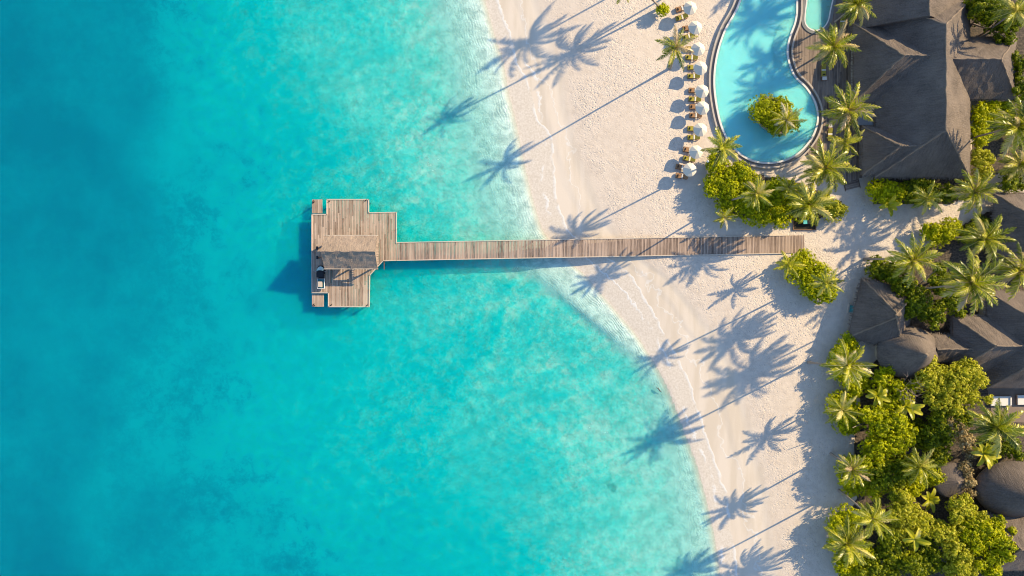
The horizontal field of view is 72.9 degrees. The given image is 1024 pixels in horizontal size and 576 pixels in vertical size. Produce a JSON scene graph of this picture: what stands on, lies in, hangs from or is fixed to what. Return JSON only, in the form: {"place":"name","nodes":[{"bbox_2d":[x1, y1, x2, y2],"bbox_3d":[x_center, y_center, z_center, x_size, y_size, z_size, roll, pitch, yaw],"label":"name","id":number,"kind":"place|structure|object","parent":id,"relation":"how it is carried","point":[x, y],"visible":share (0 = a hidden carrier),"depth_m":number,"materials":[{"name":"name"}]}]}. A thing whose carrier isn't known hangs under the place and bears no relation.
{"place":"outdoors","nodes":[
{"label":"outdoors","id":0,"kind":"place"},
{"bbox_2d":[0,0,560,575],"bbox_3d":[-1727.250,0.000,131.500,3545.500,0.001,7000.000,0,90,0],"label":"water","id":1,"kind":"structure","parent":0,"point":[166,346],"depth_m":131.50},
{"bbox_2d":[311,199,803,306],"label":"jetty","id":2,"kind":"object","parent":1,"relation":"in","point":[332,216],"visible":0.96,"depth_m":129.85,"materials":[{"name":"brown wood"}]},
{"bbox_2d":[315,266,325,288],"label":"utility cart","id":3,"kind":"object","parent":2,"relation":"on","point":[320,271],"visible":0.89,"depth_m":129.02,"materials":[{"name":"white plastic"}]},
{"bbox_2d":[320,235,378,269],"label":"thatched pavilion","id":4,"kind":"structure","parent":2,"relation":"on","point":[342,252],"depth_m":125.45,"materials":[{"name":"grey wood"}]},
{"bbox_2d":[213,0,1023,575],"bbox_3d":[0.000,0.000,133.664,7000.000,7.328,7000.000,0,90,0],"label":"ground","id":5,"kind":"structure","parent":0,"point":[483,120],"depth_m":131.69,"materials":[{"name":"sand"}]},
{"bbox_2d":[656,2,669,16],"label":"shrub","id":6,"kind":"object","parent":5,"relation":"on","point":[662,9],"visible":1,"depth_m":128.02,"materials":[{"name":"green plant"}]},
{"bbox_2d":[655,25,697,71],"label":"palm tree","id":7,"kind":"object","parent":5,"relation":"on","point":[675,47],"visible":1,"depth_m":114.33,"materials":[{"name":"green plant"}]},
{"bbox_2d":[675,13,688,21],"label":"sun lounger","id":8,"kind":"object","parent":5,"relation":"on","point":[682,17],"visible":0.96,"depth_m":129.51,"materials":[{"name":"fabric"}]},
{"bbox_2d":[683,163,695,176],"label":"beach umbrella","id":9,"kind":"object","parent":5,"relation":"on","point":[689,169],"visible":1,"depth_m":127.40,"materials":[{"name":"white fabric"}]},
{"bbox_2d":[683,1,696,14],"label":"beach umbrella","id":10,"kind":"object","parent":5,"relation":"on","point":[689,7],"visible":1,"depth_m":127.41,"materials":[{"name":"white fabric"}]},
{"bbox_2d":[685,55,697,60],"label":"sun lounger","id":11,"kind":"object","parent":5,"relation":"on","point":[692,57],"visible":0.94,"depth_m":129.51,"materials":[{"name":"green fabric"}]},
{"bbox_2d":[687,74,699,78],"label":"sun lounger","id":12,"kind":"object","parent":5,"relation":"on","point":[693,76],"visible":0.92,"depth_m":129.51,"materials":[{"name":"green fabric"}]},
{"bbox_2d":[689,21,701,33],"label":"beach umbrella","id":13,"kind":"object","parent":5,"relation":"on","point":[695,27],"visible":1,"depth_m":127.40,"materials":[{"name":"white fabric"}]},
{"bbox_2d":[689,145,702,158],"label":"beach umbrella","id":14,"kind":"object","parent":5,"relation":"on","point":[695,152],"visible":1,"depth_m":127.41,"materials":[{"name":"white fabric"}]},
{"bbox_2d":[691,42,704,55],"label":"beach umbrella","id":15,"kind":"object","parent":5,"relation":"on","point":[698,48],"visible":0.92,"depth_m":127.39,"materials":[{"name":"white fabric"}]},
{"bbox_2d":[694,61,706,74],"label":"beach umbrella","id":16,"kind":"object","parent":5,"relation":"on","point":[700,67],"visible":1,"depth_m":127.40,"materials":[{"name":"white fabric"}]},
{"bbox_2d":[694,123,706,135],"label":"beach umbrella","id":17,"kind":"object","parent":5,"relation":"on","point":[700,129],"visible":1,"depth_m":127.40,"materials":[{"name":"white fabric"}]},
{"bbox_2d":[695,84,708,97],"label":"beach umbrella","id":18,"kind":"object","parent":5,"relation":"on","point":[702,91],"visible":1,"depth_m":127.40,"materials":[{"name":"white fabric"}]},
{"bbox_2d":[696,101,708,114],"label":"beach umbrella","id":19,"kind":"object","parent":5,"relation":"on","point":[702,107],"visible":1,"depth_m":127.40,"materials":[{"name":"white fabric"}]},
{"bbox_2d":[700,126,742,166],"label":"palm tree","id":20,"kind":"object","parent":5,"relation":"on","point":[723,148],"visible":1,"depth_m":116.66,"materials":[{"name":"green plant"}]},
{"bbox_2d":[713,207,736,229],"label":"palm tree","id":21,"kind":"object","parent":5,"relation":"on","point":[724,217],"visible":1,"depth_m":126.96,"materials":[{"name":"green plant"}]},
{"bbox_2d":[731,173,774,212],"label":"palm tree","id":22,"kind":"object","parent":5,"relation":"on","point":[759,191],"visible":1,"depth_m":116.13,"materials":[{"name":"green plant"}]},
{"bbox_2d":[702,152,813,229],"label":"hedge","id":23,"kind":"object","parent":5,"relation":"on","point":[725,186],"visible":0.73,"depth_m":127.22,"materials":[{"name":"green plant"}]},
{"bbox_2d":[708,0,823,168],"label":"swimming pool","id":24,"kind":"structure","parent":5,"relation":"on","point":[751,58],"depth_m":129.92,"materials":[{"name":"liquid"}]},
{"bbox_2d":[754,97,793,134],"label":"island planter","id":25,"kind":"object","parent":24,"relation":"on","point":[764,128],"visible":0.17,"depth_m":129.58,"materials":[{"name":"stone"}]},
{"bbox_2d":[747,93,800,137],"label":"shrub","id":26,"kind":"object","parent":25,"relation":"on","point":[763,108],"visible":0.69,"depth_m":127.08,"materials":[{"name":"green plant"}]},
{"bbox_2d":[770,102,806,135],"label":"palm tree","id":27,"kind":"object","parent":25,"relation":"on","point":[787,117],"visible":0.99,"depth_m":124.71,"materials":[{"name":"green plant"}]},
{"bbox_2d":[775,175,802,201],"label":"palm tree","id":28,"kind":"object","parent":5,"relation":"on","point":[787,187],"visible":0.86,"depth_m":123.61,"materials":[{"name":"green plant"}]},
{"bbox_2d":[773,251,806,278],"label":"palm tree","id":29,"kind":"object","parent":5,"relation":"on","point":[788,264],"visible":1,"depth_m":124.94,"materials":[{"name":"green plant"}]},
{"bbox_2d":[793,218,815,229],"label":"planter bed","id":30,"kind":"object","parent":5,"relation":"on","point":[797,226],"visible":0.64,"depth_m":129.84,"materials":[{"name":"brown wood"}]},
{"bbox_2d":[783,181,837,225],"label":"palm tree","id":31,"kind":"object","parent":5,"relation":"on","point":[805,203],"visible":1,"depth_m":120.05,"materials":[{"name":"green plant"}]},
{"bbox_2d":[784,248,837,304],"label":"shrub","id":32,"kind":"object","parent":5,"relation":"on","point":[810,293],"visible":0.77,"depth_m":127.47,"materials":[{"name":"green plant"}]},
{"bbox_2d":[801,0,835,33],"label":"childrens pool","id":33,"kind":"structure","parent":5,"relation":"on","point":[811,19],"depth_m":129.92,"materials":[{"name":"tile"}]},
{"bbox_2d":[807,266,844,298],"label":"palm tree","id":34,"kind":"object","parent":5,"relation":"on","point":[824,283],"visible":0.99,"depth_m":116.33,"materials":[{"name":"green plant"}]},
{"bbox_2d":[799,137,860,195],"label":"palm tree","id":35,"kind":"object","parent":5,"relation":"on","point":[829,165],"visible":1,"depth_m":120.97,"materials":[{"name":"green plant"}]},
{"bbox_2d":[812,190,848,222],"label":"shrub","id":36,"kind":"object","parent":5,"relation":"on","point":[836,209],"visible":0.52,"depth_m":127.92,"materials":[{"name":"green plant"}]},
{"bbox_2d":[790,0,872,183],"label":"wooden terrace","id":37,"kind":"structure","parent":5,"relation":"on","point":[839,74],"depth_m":129.72,"materials":[{"name":"brown wood"}]},
{"bbox_2d":[805,19,860,69],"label":"palm tree","id":38,"kind":"object","parent":5,"relation":"on","point":[834,44],"visible":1,"depth_m":123.53,"materials":[{"name":"green plant"}]},
{"bbox_2d":[807,339,877,390],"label":"palm tree","id":39,"kind":"object","parent":5,"relation":"on","point":[846,364],"visible":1,"depth_m":115.01,"materials":[{"name":"green plant"}]},
{"bbox_2d":[823,389,862,436],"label":"shrub","id":40,"kind":"object","parent":5,"relation":"on","point":[841,426],"visible":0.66,"depth_m":127.38,"materials":[{"name":"green plant"}]},
{"bbox_2d":[824,391,864,429],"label":"palm tree","id":41,"kind":"object","parent":5,"relation":"on","point":[840,410],"visible":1,"depth_m":123.36,"materials":[{"name":"green plant"}]},
{"bbox_2d":[826,125,864,156],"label":"palm tree","id":42,"kind":"object","parent":5,"relation":"on","point":[841,143],"visible":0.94,"depth_m":123.80,"materials":[{"name":"green plant"}]},
{"bbox_2d":[821,515,875,568],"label":"palm tree","id":43,"kind":"object","parent":5,"relation":"on","point":[849,542],"visible":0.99,"depth_m":121.56,"materials":[{"name":"green plant"}]},
{"bbox_2d":[817,81,880,137],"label":"palm tree","id":44,"kind":"object","parent":5,"relation":"on","point":[853,112],"visible":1,"depth_m":122.25,"materials":[{"name":"green plant"}]},
{"bbox_2d":[825,502,873,575],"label":"shrub","id":45,"kind":"object","parent":5,"relation":"on","point":[835,521],"visible":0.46,"depth_m":126.98,"materials":[{"name":"green plant"}]},
{"bbox_2d":[826,330,872,398],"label":"shrub","id":46,"kind":"object","parent":5,"relation":"on","point":[855,390],"visible":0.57,"depth_m":127.14,"materials":[{"name":"green plant"}]},
{"bbox_2d":[829,452,874,488],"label":"palm tree","id":47,"kind":"object","parent":5,"relation":"on","point":[851,468],"visible":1,"depth_m":120.24,"materials":[{"name":"green plant"}]},
{"bbox_2d":[844,179,860,190],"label":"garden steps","id":48,"kind":"structure","parent":5,"relation":"on","point":[853,185],"depth_m":129.87,"materials":[{"name":"grey wood"}]},
{"bbox_2d":[834,0,876,26],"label":"palm tree","id":49,"kind":"object","parent":5,"relation":"on","point":[854,7],"visible":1,"depth_m":122.09,"materials":[{"name":"green plant"}]},
{"bbox_2d":[833,452,884,500],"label":"shrub","id":50,"kind":"object","parent":5,"relation":"on","point":[858,488],"visible":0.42,"depth_m":127.09,"materials":[{"name":"green plant"}]},
{"bbox_2d":[837,489,898,540],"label":"palm tree","id":51,"kind":"object","parent":5,"relation":"on","point":[873,518],"visible":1,"depth_m":115.59,"materials":[{"name":"green plant"}]},
{"bbox_2d":[864,385,890,406],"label":"banana plant","id":52,"kind":"object","parent":5,"relation":"on","point":[880,397],"visible":0.99,"depth_m":125.00,"materials":[{"name":"green plant"}]},
{"bbox_2d":[846,277,910,345],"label":"thatched hut","id":53,"kind":"object","parent":5,"relation":"on","point":[878,313],"visible":0.81,"depth_m":125.97,"materials":[{"name":"paint"}]},
{"bbox_2d":[864,255,898,283],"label":"shrub","id":54,"kind":"object","parent":5,"relation":"on","point":[880,270],"visible":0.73,"depth_m":127.74,"materials":[{"name":"green plant"}]},
{"bbox_2d":[852,404,918,469],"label":"broadleaf tree","id":55,"kind":"object","parent":5,"relation":"on","point":[877,449],"visible":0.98,"depth_m":124.55,"materials":[{"name":"green plant"}]},
{"bbox_2d":[865,177,906,205],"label":"shrub","id":56,"kind":"object","parent":5,"relation":"on","point":[880,191],"visible":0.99,"depth_m":127.14,"materials":[{"name":"green plant"}]},
{"bbox_2d":[861,452,920,501],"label":"broadleaf tree","id":57,"kind":"object","parent":5,"relation":"on","point":[885,478],"visible":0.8,"depth_m":125.30,"materials":[{"name":"green plant"}]},
{"bbox_2d":[879,195,902,216],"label":"banana plant","id":58,"kind":"object","parent":5,"relation":"on","point":[890,207],"visible":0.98,"depth_m":127.17,"materials":[{"name":"green plant"}]},
{"bbox_2d":[868,366,922,411],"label":"broadleaf tree","id":59,"kind":"object","parent":5,"relation":"on","point":[883,374],"visible":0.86,"depth_m":125.68,"materials":[{"name":"green plant"}]},
{"bbox_2d":[854,527,945,575],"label":"broadleaf tree","id":60,"kind":"object","parent":5,"relation":"on","point":[895,560],"visible":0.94,"depth_m":125.86,"materials":[{"name":"green plant"}]},
{"bbox_2d":[863,232,943,286],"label":"palm tree","id":61,"kind":"object","parent":5,"relation":"on","point":[912,259],"visible":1,"depth_m":114.74,"materials":[{"name":"green plant"}]},
{"bbox_2d":[875,326,937,378],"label":"round hut","id":62,"kind":"object","parent":5,"relation":"on","point":[911,350],"visible":0.94,"depth_m":124.95,"materials":[{"name":"paint"}]},
{"bbox_2d":[895,396,924,419],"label":"banana plant","id":63,"kind":"object","parent":5,"relation":"on","point":[907,407],"visible":0.91,"depth_m":124.98,"materials":[{"name":"green plant"}]},
{"bbox_2d":[894,371,925,409],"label":"bare bush","id":64,"kind":"object","parent":5,"relation":"on","point":[911,389],"visible":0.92,"depth_m":124.36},
{"bbox_2d":[885,487,947,549],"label":"broadleaf tree","id":65,"kind":"object","parent":5,"relation":"on","point":[906,511],"visible":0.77,"depth_m":125.21,"materials":[{"name":"green plant"}]},
{"bbox_2d":[902,528,930,550],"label":"banana plant","id":66,"kind":"object","parent":5,"relation":"on","point":[916,539],"visible":0.93,"depth_m":124.18,"materials":[{"name":"green plant"}]},
{"bbox_2d":[887,268,946,330],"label":"broadleaf tree","id":67,"kind":"object","parent":5,"relation":"on","point":[918,305],"visible":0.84,"depth_m":125.39,"materials":[{"name":"green plant"}]},
{"bbox_2d":[900,447,946,489],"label":"palm tree","id":68,"kind":"object","parent":5,"relation":"on","point":[922,466],"visible":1,"depth_m":122.17,"materials":[{"name":"green plant"}]},
{"bbox_2d":[904,459,946,497],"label":"shrub","id":69,"kind":"object","parent":5,"relation":"on","point":[916,488],"visible":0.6,"depth_m":127.26,"materials":[{"name":"green plant"}]},
{"bbox_2d":[909,180,946,214],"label":"palm tree","id":70,"kind":"object","parent":5,"relation":"on","point":[925,199],"visible":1,"depth_m":124.15,"materials":[{"name":"green plant"}]},
{"bbox_2d":[905,417,952,465],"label":"shrub","id":71,"kind":"object","parent":5,"relation":"on","point":[941,455],"visible":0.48,"depth_m":127.84,"materials":[{"name":"green plant"}]},
{"bbox_2d":[899,178,959,206],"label":"shrub","id":72,"kind":"object","parent":5,"relation":"on","point":[910,188],"visible":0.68,"depth_m":127.49,"materials":[{"name":"green plant"}]},
{"bbox_2d":[921,488,939,512],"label":"banana plant","id":73,"kind":"object","parent":5,"relation":"on","point":[931,501],"visible":0.99,"depth_m":127.31,"materials":[{"name":"green plant"}]},
{"bbox_2d":[849,0,1016,179],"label":"thatched house","id":74,"kind":"structure","parent":5,"relation":"on","point":[924,72],"depth_m":124.04,"materials":[{"name":"plant"}]},
{"bbox_2d":[919,216,962,248],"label":"shrub","id":75,"kind":"object","parent":5,"relation":"on","point":[937,233],"visible":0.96,"depth_m":127.43,"materials":[{"name":"green plant"}]},
{"bbox_2d":[913,405,974,451],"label":"broadleaf tree","id":76,"kind":"object","parent":5,"relation":"on","point":[928,435],"visible":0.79,"depth_m":125.72,"materials":[{"name":"green plant"}]},
{"bbox_2d":[927,261,967,318],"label":"broadleaf tree","id":77,"kind":"object","parent":5,"relation":"on","point":[950,303],"visible":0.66,"depth_m":125.87,"materials":[{"name":"green plant"}]},
{"bbox_2d":[908,355,993,415],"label":"broadleaf tree","id":78,"kind":"object","parent":5,"relation":"on","point":[952,385],"visible":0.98,"depth_m":124.35,"materials":[{"name":"green plant"}]},
{"bbox_2d":[934,462,972,498],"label":"round canopy","id":79,"kind":"object","parent":5,"relation":"on","point":[951,485],"visible":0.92,"depth_m":127.41,"materials":[{"name":"paint"}]},
{"bbox_2d":[931,520,980,575],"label":"broadleaf tree","id":80,"kind":"object","parent":5,"relation":"on","point":[953,549],"visible":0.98,"depth_m":124.62,"materials":[{"name":"green plant"}]},
{"bbox_2d":[946,416,976,450],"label":"shrub","id":81,"kind":"object","parent":5,"relation":"on","point":[964,438],"visible":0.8,"depth_m":126.14,"materials":[{"name":"brown plant"}]},
{"bbox_2d":[944,492,989,533],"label":"broadleaf tree","id":82,"kind":"object","parent":5,"relation":"on","point":[960,508],"visible":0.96,"depth_m":124.76,"materials":[{"name":"green plant"}]},
{"bbox_2d":[925,247,1009,316],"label":"palm tree","id":83,"kind":"object","parent":5,"relation":"on","point":[969,282],"visible":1,"depth_m":112.05,"materials":[{"name":"green plant"}]},
{"bbox_2d":[957,446,978,498],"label":"shrub","id":84,"kind":"object","parent":5,"relation":"on","point":[965,468],"visible":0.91,"depth_m":126.96,"materials":[{"name":"brown plant"}]},
{"bbox_2d":[945,169,1002,216],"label":"palm tree","id":85,"kind":"object","parent":5,"relation":"on","point":[973,192],"visible":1,"depth_m":120.18,"materials":[{"name":"green plant"}]},
{"bbox_2d":[957,213,992,243],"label":"shrub","id":86,"kind":"object","parent":5,"relation":"on","point":[972,224],"visible":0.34,"depth_m":128.09,"materials":[{"name":"green plant"}]},
{"bbox_2d":[930,289,1023,389],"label":"thatched house","id":87,"kind":"structure","parent":5,"relation":"on","point":[989,339],"depth_m":125.50,"materials":[{"name":"paint"}]},
{"bbox_2d":[970,146,995,185],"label":"shrub","id":88,"kind":"object","parent":5,"relation":"on","point":[981,158],"visible":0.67,"depth_m":127.19,"materials":[{"name":"green plant"}]},
{"bbox_2d":[954,211,1016,262],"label":"palm tree","id":89,"kind":"object","parent":5,"relation":"on","point":[981,237],"visible":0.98,"depth_m":118.03,"materials":[{"name":"green plant"}]},
{"bbox_2d":[971,443,1001,468],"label":"banana plant","id":90,"kind":"object","parent":5,"relation":"on","point":[987,454],"visible":0.91,"depth_m":125.94,"materials":[{"name":"green plant"}]},
{"bbox_2d":[956,514,1018,575],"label":"broadleaf tree","id":91,"kind":"object","parent":5,"relation":"on","point":[997,540],"visible":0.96,"depth_m":124.60,"materials":[{"name":"green plant"}]},
{"bbox_2d":[970,100,1005,147],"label":"shrub","id":92,"kind":"object","parent":5,"relation":"on","point":[980,116],"visible":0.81,"depth_m":127.02,"materials":[{"name":"green plant"}]},
{"bbox_2d":[962,0,1023,44],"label":"broadleaf tree","id":93,"kind":"object","parent":5,"relation":"on","point":[980,11],"visible":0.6,"depth_m":124.23,"materials":[{"name":"green plant"}]},
{"bbox_2d":[966,398,1023,456],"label":"palm tree","id":94,"kind":"object","parent":5,"relation":"on","point":[996,427],"visible":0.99,"depth_m":119.64,"materials":[{"name":"green plant"}]},
{"bbox_2d":[970,96,1023,157],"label":"palm tree","id":95,"kind":"object","parent":5,"relation":"on","point":[1013,130],"visible":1,"depth_m":117.59,"materials":[{"name":"green plant"}]},
{"bbox_2d":[981,100,1014,114],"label":"shrub","id":96,"kind":"object","parent":5,"relation":"on","point":[1004,105],"visible":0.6,"depth_m":127.41,"materials":[{"name":"green plant"}]},
{"bbox_2d":[974,241,1023,300],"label":"palm tree","id":97,"kind":"object","parent":5,"relation":"on","point":[1015,267],"visible":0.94,"depth_m":116.70,"materials":[{"name":"green plant"}]},
{"bbox_2d":[974,460,1023,516],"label":"round hut","id":98,"kind":"object","parent":5,"relation":"on","point":[999,488],"visible":0.97,"depth_m":125.49,"materials":[{"name":"paint"}]},
{"bbox_2d":[977,0,1023,36],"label":"palm tree","id":99,"kind":"object","parent":5,"relation":"on","point":[1013,13],"visible":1,"depth_m":119.04,"materials":[{"name":"green plant"}]},
{"bbox_2d":[979,434,1023,464],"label":"shrub","id":100,"kind":"object","parent":5,"relation":"on","point":[1007,448],"visible":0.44,"depth_m":128.16,"materials":[{"name":"green plant"}]},
{"bbox_2d":[985,511,1023,571],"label":"thatched house","id":101,"kind":"structure","parent":5,"relation":"on","point":[1017,523],"depth_m":126.31,"materials":[{"name":"paint"}]},
{"bbox_2d":[992,139,1023,182],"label":"palm tree","id":102,"kind":"object","parent":5,"relation":"on","point":[1012,167],"visible":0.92,"depth_m":121.71,"materials":[{"name":"green plant"}]},
{"bbox_2d":[996,171,1023,193],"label":"shrub","id":103,"kind":"object","parent":5,"relation":"on","point":[1015,184],"visible":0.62,"depth_m":127.20,"materials":[{"name":"green plant"}]},
{"bbox_2d":[1011,50,1023,102],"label":"broadleaf tree","id":104,"kind":"object","parent":5,"relation":"on","point":[1018,68],"visible":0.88,"depth_m":125.59,"materials":[{"name":"green plant"}]},
{"bbox_2d":[987,388,1023,422],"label":"terrace paving","id":105,"kind":"structure","parent":0,"point":[1013,407],"depth_m":129.94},
{"bbox_2d":[990,396,1011,405],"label":"daybed","id":106,"kind":"object","parent":105,"relation":"on","point":[1006,400],"visible":0.67,"depth_m":129.44,"materials":[{"name":"white fabric"}]},
{"bbox_2d":[1016,395,1023,404],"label":"daybed","id":107,"kind":"object","parent":105,"relation":"on","point":[1019,399],"visible":1,"depth_m":129.44,"materials":[{"name":"white fabric"}]},
{"bbox_2d":[990,191,1023,273],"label":"thatched house","id":108,"kind":"structure","parent":0,"point":[1009,207],"depth_m":126.11,"materials":[{"name":"plant"}]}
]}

